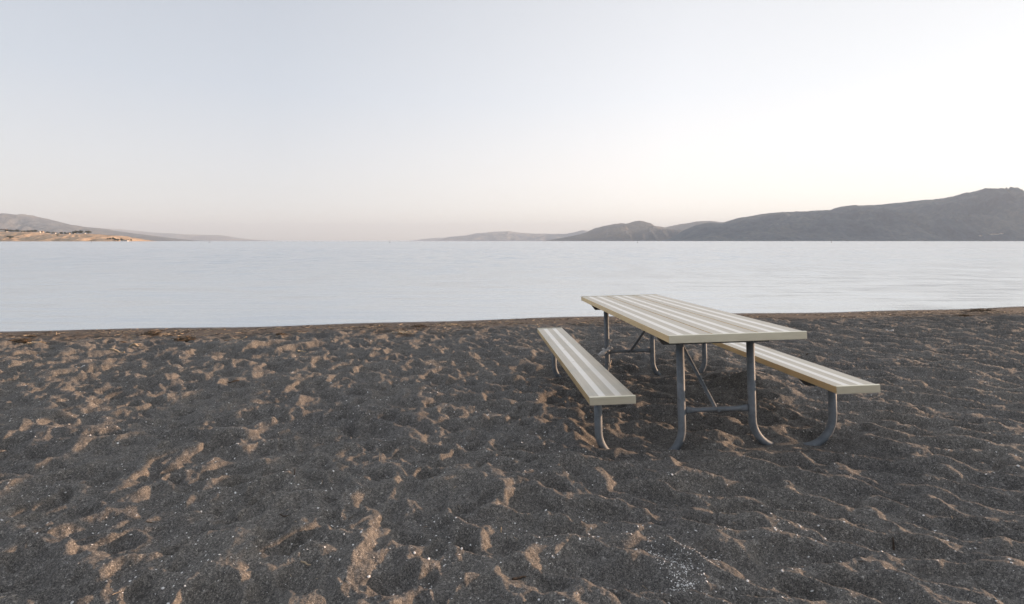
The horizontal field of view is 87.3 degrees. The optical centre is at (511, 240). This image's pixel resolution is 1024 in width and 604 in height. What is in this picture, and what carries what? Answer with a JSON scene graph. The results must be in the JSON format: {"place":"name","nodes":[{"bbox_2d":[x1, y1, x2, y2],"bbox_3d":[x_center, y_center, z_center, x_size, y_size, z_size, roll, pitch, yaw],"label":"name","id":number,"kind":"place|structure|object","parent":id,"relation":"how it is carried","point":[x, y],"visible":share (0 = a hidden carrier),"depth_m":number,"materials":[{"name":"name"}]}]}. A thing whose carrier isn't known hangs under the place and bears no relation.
{"place":"outdoors","nodes":[
{"label":"outdoors","id":0,"kind":"place"},
{"bbox_2d":[0,231,150,240],"bbox_3d":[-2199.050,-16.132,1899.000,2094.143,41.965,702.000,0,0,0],"label":"dry headland","id":1,"kind":"structure","parent":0,"point":[27,236],"depth_m":1650.47,"materials":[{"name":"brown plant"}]},
{"bbox_2d":[0,213,196,240],"bbox_3d":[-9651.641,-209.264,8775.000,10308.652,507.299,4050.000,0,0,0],"label":"mountain ridge","id":2,"kind":"structure","parent":0,"point":[23,222],"depth_m":8051.92,"materials":[{"name":"grey stone"}]},
{"bbox_2d":[100,228,269,240],"bbox_3d":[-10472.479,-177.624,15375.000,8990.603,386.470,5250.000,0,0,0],"label":"distant hills","id":3,"kind":"structure","parent":0,"point":[201,237],"depth_m":14007.94,"materials":[{"name":"grey stone"}]},
{"bbox_2d":[413,238,443,240],"bbox_3d":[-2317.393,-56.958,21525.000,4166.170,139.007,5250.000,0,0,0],"label":"distant hills","id":4,"kind":"structure","parent":0,"point":[433,239],"depth_m":19605.88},
{"bbox_2d":[0,306,1023,603],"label":"beach sand","id":5,"kind":"structure","parent":0,"point":[870,490],"depth_m":2.75,"materials":[{"name":"grey sand"}]},
{"bbox_2d":[8,337,34,342],"bbox_3d":[-6.113,1.256,6.677,0.402,0.080,0.213,0,0,0],"label":"wrack clump","id":6,"kind":"object","parent":5,"relation":"on","point":[21,340],"visible":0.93,"depth_m":6.68,"materials":[{"name":"brown plant"}]},
{"bbox_2d":[22,341,49,344],"bbox_3d":[-5.920,1.259,6.601,0.436,0.051,0.216,0,0,25],"label":"wrack clump","id":7,"kind":"object","parent":5,"relation":"on","point":[30,343],"visible":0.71,"depth_m":6.57,"materials":[{"name":"brown plant"}]},
{"bbox_2d":[138,330,165,335],"bbox_3d":[-4.958,1.293,7.380,0.375,0.122,0.186,0,0,0],"label":"wrack clump","id":8,"kind":"object","parent":5,"relation":"on","point":[153,332],"visible":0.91,"depth_m":7.35,"materials":[{"name":"brown plant"}]},
{"bbox_2d":[171,334,196,340],"bbox_3d":[-4.165,1.252,6.853,0.457,0.068,0.290,0,0,9],"label":"wrack clump","id":9,"kind":"object","parent":5,"relation":"on","point":[184,338],"visible":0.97,"depth_m":6.81,"materials":[{"name":"brown plant"}]},
{"bbox_2d":[390,330,412,333],"bbox_3d":[-1.495,1.246,7.329,0.378,0.050,0.237,0,0,0],"label":"wrack clump","id":10,"kind":"object","parent":5,"relation":"on","point":[404,332],"visible":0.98,"depth_m":7.29,"materials":[{"name":"brown plant"}]},
{"bbox_2d":[405,324,430,327],"bbox_3d":[-1.430,1.301,8.159,0.382,0.066,0.254,0,0,-25],"label":"wrack clump","id":11,"kind":"object","parent":5,"relation":"on","point":[420,325],"visible":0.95,"depth_m":8.13,"materials":[{"name":"brown plant"}]},
{"bbox_2d":[0,307,1023,597],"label":"shore litter","id":12,"kind":"object","parent":5,"relation":"on","point":[516,321],"visible":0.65,"depth_m":8.09,"materials":[{"name":"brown wood"}]},
{"bbox_2d":[1,337,1023,603],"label":"shell grit","id":13,"kind":"object","parent":5,"relation":"on","point":[515,523],"visible":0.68,"depth_m":2.09,"materials":[{"name":"white"}]},
{"bbox_2d":[512,576,525,579],"bbox_3d":[0.024,1.178,1.875,0.052,0.011,0.010,0,0,-19],"label":"dark twig","id":14,"kind":"object","parent":5,"relation":"on","point":[517,578],"visible":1,"depth_m":1.87,"materials":[{"name":"wood"}]},
{"bbox_2d":[537,294,879,449],"bbox_3d":[1.105,0.909,4.041,1.568,0.790,2.473,-1,-1,-4],"label":"picnic table","id":15,"kind":"object","parent":5,"relation":"on","point":[664,320],"visible":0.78,"depth_m":3.19,"materials":[{"name":"wood"}]},
{"bbox_2d":[598,346,612,355],"bbox_3d":[0.854,1.005,4.919,0.140,0.097,0.092,0,0,0],"label":"knotted film","id":16,"kind":"object","parent":15,"relation":"attached to","point":[603,351],"visible":1,"depth_m":4.88,"materials":[{"name":"white plastic"}]},
{"bbox_2d":[892,537,894,550],"bbox_3d":[1.500,1.193,2.108,0.008,0.056,0.012,0,0,0],"label":"wooden peg","id":17,"kind":"object","parent":5,"relation":"on","point":[893,545],"visible":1,"depth_m":2.11,"materials":[{"name":"black wood"}]},
{"bbox_2d":[959,308,995,310],"bbox_3d":[8.891,1.320,10.166,0.650,0.098,0.342,0,0,0],"label":"wrack clump","id":18,"kind":"object","parent":5,"relation":"on","point":[979,309],"visible":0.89,"depth_m":10.16,"materials":[{"name":"brown plant"}]},
{"bbox_2d":[0,241,1023,330],"bbox_3d":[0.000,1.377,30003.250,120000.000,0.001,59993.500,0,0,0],"label":"lake water","id":19,"kind":"structure","parent":0,"point":[63,285],"depth_m":19.12,"materials":[{"name":"grey liquid"}]},
{"bbox_2d":[0,0,1023,240],"label":"sky","id":20,"kind":"structure","parent":0,"point":[272,120],"materials":[{"name":"white"}]},
{"bbox_2d":[439,230,587,240],"bbox_3d":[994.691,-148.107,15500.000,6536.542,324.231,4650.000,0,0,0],"label":"distant hills","id":21,"kind":"structure","parent":0,"point":[503,236],"depth_m":14122.53,"materials":[{"name":"grey stone"}]},
{"bbox_2d":[546,221,681,240],"bbox_3d":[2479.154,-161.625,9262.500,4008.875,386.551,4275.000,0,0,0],"label":"mountain ridge","id":22,"kind":"structure","parent":0,"point":[638,231],"depth_m":7867.03,"materials":[{"name":"grey stone"}]},
{"bbox_2d":[665,221,722,230],"bbox_3d":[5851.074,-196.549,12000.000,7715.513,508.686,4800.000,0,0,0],"label":"mountain ridge","id":23,"kind":"structure","parent":0,"point":[685,226],"depth_m":11450.07,"materials":[{"name":"grey stone"}]},
{"bbox_2d":[663,187,1023,240],"bbox_3d":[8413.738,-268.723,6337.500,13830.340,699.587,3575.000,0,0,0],"label":"mountain slope","id":24,"kind":"structure","parent":0,"point":[985,213],"depth_m":5050.42,"materials":[{"name":"grey stone"}]}
]}

